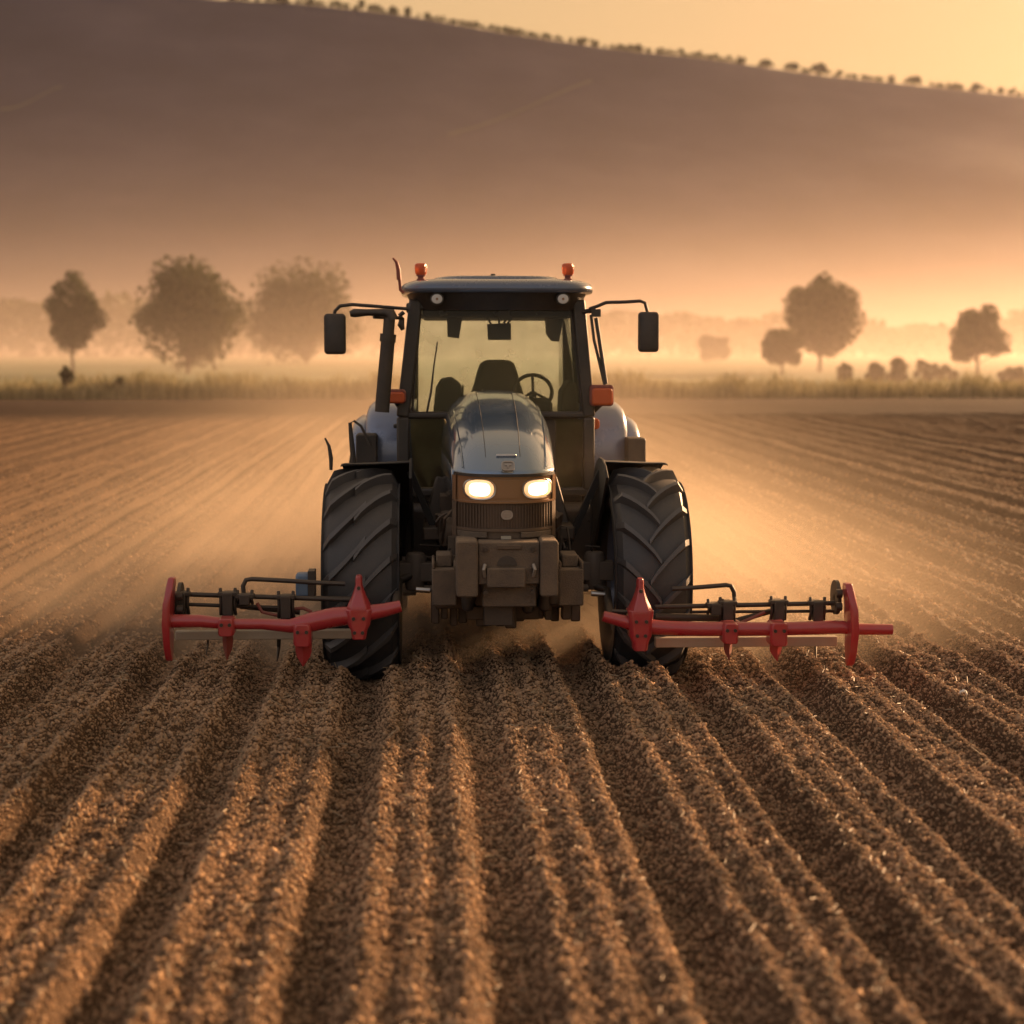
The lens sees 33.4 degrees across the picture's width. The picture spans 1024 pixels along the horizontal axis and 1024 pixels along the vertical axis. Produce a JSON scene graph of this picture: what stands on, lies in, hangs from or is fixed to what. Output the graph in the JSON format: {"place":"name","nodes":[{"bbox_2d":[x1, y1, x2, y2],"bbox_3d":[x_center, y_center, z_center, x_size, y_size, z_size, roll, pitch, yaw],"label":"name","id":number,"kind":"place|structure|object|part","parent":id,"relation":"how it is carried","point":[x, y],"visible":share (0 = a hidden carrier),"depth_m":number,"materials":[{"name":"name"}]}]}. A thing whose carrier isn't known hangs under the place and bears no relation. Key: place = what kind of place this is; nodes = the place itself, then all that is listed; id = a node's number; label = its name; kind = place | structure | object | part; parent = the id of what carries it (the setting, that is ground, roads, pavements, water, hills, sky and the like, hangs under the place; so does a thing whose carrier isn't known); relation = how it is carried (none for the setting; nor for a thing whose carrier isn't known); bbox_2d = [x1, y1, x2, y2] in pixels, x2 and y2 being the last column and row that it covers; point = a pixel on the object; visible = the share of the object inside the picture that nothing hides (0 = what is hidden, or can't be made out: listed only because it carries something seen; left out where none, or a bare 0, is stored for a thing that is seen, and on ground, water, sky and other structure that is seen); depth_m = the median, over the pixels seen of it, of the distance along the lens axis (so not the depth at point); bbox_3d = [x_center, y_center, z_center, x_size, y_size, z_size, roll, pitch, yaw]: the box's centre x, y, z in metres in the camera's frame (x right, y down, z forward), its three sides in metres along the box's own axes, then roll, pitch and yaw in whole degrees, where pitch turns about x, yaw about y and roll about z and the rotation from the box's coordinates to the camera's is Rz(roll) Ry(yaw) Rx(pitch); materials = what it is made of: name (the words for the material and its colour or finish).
{"place":"outdoors","nodes":[
{"label":"outdoors","id":0,"kind":"place"},
{"bbox_2d":[0,85,61,109],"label":"track","id":1,"kind":"structure","parent":0,"point":[6,108],"depth_m":739.16,"materials":[{"name":"brown soil"}]},
{"bbox_2d":[0,398,1023,1023],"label":"field","id":2,"kind":"structure","parent":0,"point":[158,436],"depth_m":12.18,"materials":[{"name":"soil"}]},
{"bbox_2d":[321,257,692,679],"bbox_3d":[-0.136,-0.421,13.558,2.665,3.146,4.773,0,6,-3],"label":"tractor","id":3,"kind":"object","parent":2,"relation":"on","point":[495,496],"visible":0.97,"depth_m":12.31,"materials":[{"name":"paint"}]},
{"bbox_2d":[162,568,411,665],"bbox_3d":[-1.506,0.684,11.933,1.683,0.625,1.237,0,6,-3],"label":"tool bar","id":4,"kind":"object","parent":3,"relation":"attached to","point":[358,613],"visible":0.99,"depth_m":11.42,"materials":[{"name":"red paint"}]},
{"label":"lower window","id":5,"kind":"part","parent":3,"relation":"part of","materials":[{"name":"black glass"}]},
{"label":"lower window","id":6,"kind":"part","parent":3,"relation":"part of","materials":[{"name":"black glass"}]},
{"bbox_3d":[0.526,-1.195,14.268,0.087,0.940,1.550,0,6,-3],"label":"side window","id":7,"kind":"part","parent":3,"relation":"part of","materials":[{"name":"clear glass"}]},
{"bbox_2d":[589,577,892,665],"bbox_3d":[1.571,0.698,12.083,1.986,0.617,1.237,0,6,-3],"label":"tool bar","id":8,"kind":"object","parent":3,"relation":"attached to","point":[725,628],"visible":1,"depth_m":11.59,"materials":[{"name":"red paint"}]},
{"bbox_2d":[0,0,1023,353],"bbox_3d":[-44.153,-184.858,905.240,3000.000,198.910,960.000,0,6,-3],"label":"hill","id":9,"kind":"structure","parent":0,"point":[238,144],"depth_m":710.60,"materials":[{"name":"brown soil"}]},
{"bbox_2d":[334,0,340,8],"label":"crest tree","id":10,"kind":"object","parent":9,"relation":"on","point":[337,3],"visible":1,"depth_m":874.18,"materials":[{"name":"brown plant"}]},
{"bbox_2d":[352,0,364,9],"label":"crest tree","id":11,"kind":"object","parent":9,"relation":"on","point":[361,4],"visible":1,"depth_m":874.32,"materials":[{"name":"brown plant"}]},
{"bbox_2d":[367,4,373,11],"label":"crest tree","id":12,"kind":"object","parent":9,"relation":"on","point":[370,7],"visible":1,"depth_m":875.09,"materials":[{"name":"brown plant"}]},
{"bbox_2d":[373,4,380,12],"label":"crest tree","id":13,"kind":"object","parent":9,"relation":"on","point":[376,9],"visible":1,"depth_m":875.13,"materials":[{"name":"brown plant"}]},
{"bbox_2d":[389,6,394,14],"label":"crest tree","id":14,"kind":"object","parent":9,"relation":"on","point":[392,9],"visible":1,"depth_m":875.57,"materials":[{"name":"brown plant"}]},
{"bbox_2d":[404,7,410,16],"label":"crest tree","id":15,"kind":"object","parent":9,"relation":"on","point":[407,10],"visible":0.99,"depth_m":875.80,"materials":[{"name":"brown plant"}]},
{"bbox_2d":[424,12,429,19],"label":"crest tree","id":16,"kind":"object","parent":9,"relation":"on","point":[426,15],"visible":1,"depth_m":876.30,"materials":[{"name":"brown plant"}]},
{"bbox_2d":[471,21,480,28],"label":"crest tree","id":17,"kind":"object","parent":9,"relation":"on","point":[476,23],"visible":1,"depth_m":877.80,"materials":[{"name":"brown plant"}]},
{"bbox_2d":[489,24,497,31],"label":"crest tree","id":18,"kind":"object","parent":9,"relation":"on","point":[491,26],"visible":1,"depth_m":878.85,"materials":[{"name":"brown plant"}]},
{"bbox_2d":[501,26,508,32],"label":"crest tree","id":19,"kind":"object","parent":9,"relation":"on","point":[504,28],"visible":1,"depth_m":878.46,"materials":[{"name":"brown plant"}]},
{"bbox_2d":[506,26,512,34],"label":"crest tree","id":20,"kind":"object","parent":9,"relation":"on","point":[510,28],"visible":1,"depth_m":879.19,"materials":[{"name":"brown plant"}]},
{"bbox_2d":[516,28,521,35],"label":"crest tree","id":21,"kind":"object","parent":9,"relation":"on","point":[519,32],"visible":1,"depth_m":879.47,"materials":[{"name":"brown plant"}]},
{"bbox_2d":[527,30,533,37],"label":"crest tree","id":22,"kind":"object","parent":9,"relation":"on","point":[530,33],"visible":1,"depth_m":880.57,"materials":[{"name":"brown plant"}]},
{"bbox_2d":[543,32,549,39],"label":"crest tree","id":23,"kind":"object","parent":9,"relation":"on","point":[547,35],"visible":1,"depth_m":880.29,"materials":[{"name":"brown plant"}]},
{"bbox_2d":[554,33,560,40],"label":"crest tree","id":24,"kind":"object","parent":9,"relation":"on","point":[557,38],"visible":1,"depth_m":880.90,"materials":[{"name":"brown plant"}]},
{"bbox_2d":[581,37,587,45],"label":"crest tree","id":25,"kind":"object","parent":9,"relation":"on","point":[584,40],"visible":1,"depth_m":881.32,"materials":[{"name":"brown plant"}]},
{"bbox_2d":[589,39,597,46],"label":"crest tree","id":26,"kind":"object","parent":9,"relation":"on","point":[593,42],"visible":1,"depth_m":882.05,"materials":[{"name":"brown plant"}]},
{"bbox_2d":[617,43,624,49],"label":"crest tree","id":27,"kind":"object","parent":9,"relation":"on","point":[622,46],"visible":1,"depth_m":883.17,"materials":[{"name":"brown plant"}]},
{"bbox_2d":[634,43,640,52],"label":"crest tree","id":28,"kind":"object","parent":9,"relation":"on","point":[637,47],"visible":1,"depth_m":882.72,"materials":[{"name":"brown plant"}]},
{"bbox_2d":[678,48,686,56],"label":"crest tree","id":29,"kind":"object","parent":9,"relation":"on","point":[681,50],"visible":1,"depth_m":884.77,"materials":[{"name":"brown plant"}]},
{"bbox_2d":[697,50,702,58],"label":"crest tree","id":30,"kind":"object","parent":9,"relation":"on","point":[699,54],"visible":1,"depth_m":885.30,"materials":[{"name":"brown plant"}]},
{"bbox_2d":[713,53,720,60],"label":"crest tree","id":31,"kind":"object","parent":9,"relation":"on","point":[716,56],"visible":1,"depth_m":885.89,"materials":[{"name":"brown plant"}]},
{"bbox_2d":[726,55,735,62],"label":"crest tree","id":32,"kind":"object","parent":9,"relation":"on","point":[728,57],"visible":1,"depth_m":886.10,"materials":[{"name":"brown plant"}]},
{"bbox_2d":[735,56,746,64],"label":"crest tree","id":33,"kind":"object","parent":9,"relation":"on","point":[740,60],"visible":0.99,"depth_m":886.44,"materials":[{"name":"brown plant"}]},
{"bbox_2d":[758,59,774,68],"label":"crest tree","id":34,"kind":"object","parent":9,"relation":"on","point":[765,63],"visible":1,"depth_m":887.82,"materials":[{"name":"brown plant"}]},
{"bbox_2d":[783,62,798,71],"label":"crest tree","id":35,"kind":"object","parent":9,"relation":"on","point":[791,66],"visible":0.99,"depth_m":885.95,"materials":[{"name":"brown plant"}]},
{"bbox_2d":[804,62,831,75],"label":"crest tree","id":36,"kind":"object","parent":9,"relation":"on","point":[819,68],"visible":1,"depth_m":886.96,"materials":[{"name":"brown plant"}]},
{"bbox_2d":[833,70,842,77],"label":"crest tree","id":37,"kind":"object","parent":9,"relation":"on","point":[839,73],"visible":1,"depth_m":889.37,"materials":[{"name":"brown plant"}]},
{"bbox_2d":[888,75,894,82],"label":"crest tree","id":38,"kind":"object","parent":9,"relation":"on","point":[891,79],"visible":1,"depth_m":891.47,"materials":[{"name":"brown plant"}]},
{"bbox_2d":[903,75,922,85],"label":"crest tree","id":39,"kind":"object","parent":9,"relation":"on","point":[914,80],"visible":1,"depth_m":889.75,"materials":[{"name":"brown plant"}]},
{"bbox_2d":[952,82,959,89],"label":"crest tree","id":40,"kind":"object","parent":9,"relation":"on","point":[955,85],"visible":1,"depth_m":892.85,"materials":[{"name":"brown plant"}]},
{"bbox_2d":[968,82,985,91],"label":"crest tree","id":41,"kind":"object","parent":9,"relation":"on","point":[976,87],"visible":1,"depth_m":893.88,"materials":[{"name":"brown plant"}]},
{"bbox_2d":[996,87,1004,94],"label":"crest tree","id":42,"kind":"object","parent":9,"relation":"on","point":[1001,91],"visible":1,"depth_m":894.77,"materials":[{"name":"brown plant"}]},
{"bbox_2d":[1007,87,1016,95],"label":"crest tree","id":43,"kind":"object","parent":9,"relation":"on","point":[1011,91],"visible":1,"depth_m":894.75,"materials":[{"name":"brown plant"}]},
{"bbox_2d":[0,354,1023,387],"bbox_3d":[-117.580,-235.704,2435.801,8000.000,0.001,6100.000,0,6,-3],"label":"ground","id":44,"kind":"structure","parent":0,"point":[678,367],"depth_m":209.77,"materials":[{"name":"brown soil"}]},
{"bbox_2d":[58,365,76,398],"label":"shrub","id":45,"kind":"object","parent":44,"relation":"on","point":[67,376],"visible":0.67,"depth_m":78.62,"materials":[{"name":"brown plant"}]},
{"bbox_2d":[42,270,109,374],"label":"broadleaf tree","id":46,"kind":"object","parent":44,"relation":"on","point":[75,320],"visible":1,"depth_m":146.68,"materials":[{"name":"brown plant"}]},
{"bbox_2d":[110,376,125,398],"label":"shrub","id":47,"kind":"object","parent":44,"relation":"on","point":[119,379],"visible":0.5,"depth_m":78.76,"materials":[{"name":"brown plant"}]},
{"bbox_2d":[128,253,252,373],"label":"broadleaf tree","id":48,"kind":"object","parent":44,"relation":"on","point":[191,305],"visible":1,"depth_m":156.04,"materials":[{"name":"green plant"}]},
{"bbox_2d":[240,256,365,364],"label":"broadleaf tree","id":49,"kind":"object","parent":44,"relation":"on","point":[298,308],"visible":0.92,"depth_m":224.72,"materials":[{"name":"green plant"}]},
{"bbox_2d":[0,366,1023,398],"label":"crop foliage","id":50,"kind":"object","parent":44,"relation":"on","point":[163,386],"visible":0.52,"depth_m":79.25,"materials":[{"name":"green plant"}]},
{"bbox_2d":[0,289,1023,356],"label":"woods","id":51,"kind":"object","parent":44,"relation":"on","point":[914,339],"visible":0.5,"depth_m":380.68,"materials":[{"name":"green plant"}]},
{"bbox_2d":[697,334,731,361],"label":"broadleaf tree","id":52,"kind":"object","parent":44,"relation":"on","point":[712,347],"visible":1,"depth_m":259.14,"materials":[{"name":"brown plant"}]},
{"bbox_2d":[760,328,803,374],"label":"broadleaf tree","id":53,"kind":"object","parent":44,"relation":"on","point":[780,346],"visible":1,"depth_m":149.91,"materials":[{"name":"brown plant"}]},
{"bbox_2d":[782,271,866,371],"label":"broadleaf tree","id":54,"kind":"object","parent":44,"relation":"on","point":[816,315],"visible":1,"depth_m":164.27,"materials":[{"name":"green plant"}]},
{"bbox_2d":[836,362,853,380],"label":"shrub","id":55,"kind":"object","parent":44,"relation":"on","point":[845,369],"visible":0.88,"depth_m":120.46,"materials":[{"name":"brown plant"}]},
{"bbox_2d":[863,361,885,381],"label":"shrub","id":56,"kind":"object","parent":44,"relation":"on","point":[875,369],"visible":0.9,"depth_m":120.56,"materials":[{"name":"brown plant"}]},
{"bbox_2d":[885,357,908,381],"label":"shrub","id":57,"kind":"object","parent":44,"relation":"on","point":[899,367],"visible":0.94,"depth_m":120.56,"materials":[{"name":"brown plant"}]},
{"bbox_2d":[913,359,959,380],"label":"shrub","id":58,"kind":"object","parent":44,"relation":"on","point":[924,366],"visible":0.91,"depth_m":125.92,"materials":[{"name":"brown plant"}]},
{"bbox_2d":[948,304,1011,376],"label":"broadleaf tree","id":59,"kind":"object","parent":44,"relation":"on","point":[975,333],"visible":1,"depth_m":140.00,"materials":[{"name":"brown plant"}]},
{"bbox_2d":[996,366,1023,381],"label":"shrub","id":60,"kind":"object","parent":44,"relation":"on","point":[1016,373],"visible":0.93,"depth_m":120.96,"materials":[{"name":"brown plant"}]},
{"bbox_2d":[448,80,591,134],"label":"track","id":61,"kind":"structure","parent":0,"point":[555,94],"depth_m":780.99,"materials":[{"name":"brown soil"}]},
{"bbox_2d":[237,0,1023,96],"label":"sky","id":62,"kind":"structure","parent":0,"point":[965,42],"materials":[{"name":"orange"}]}
]}

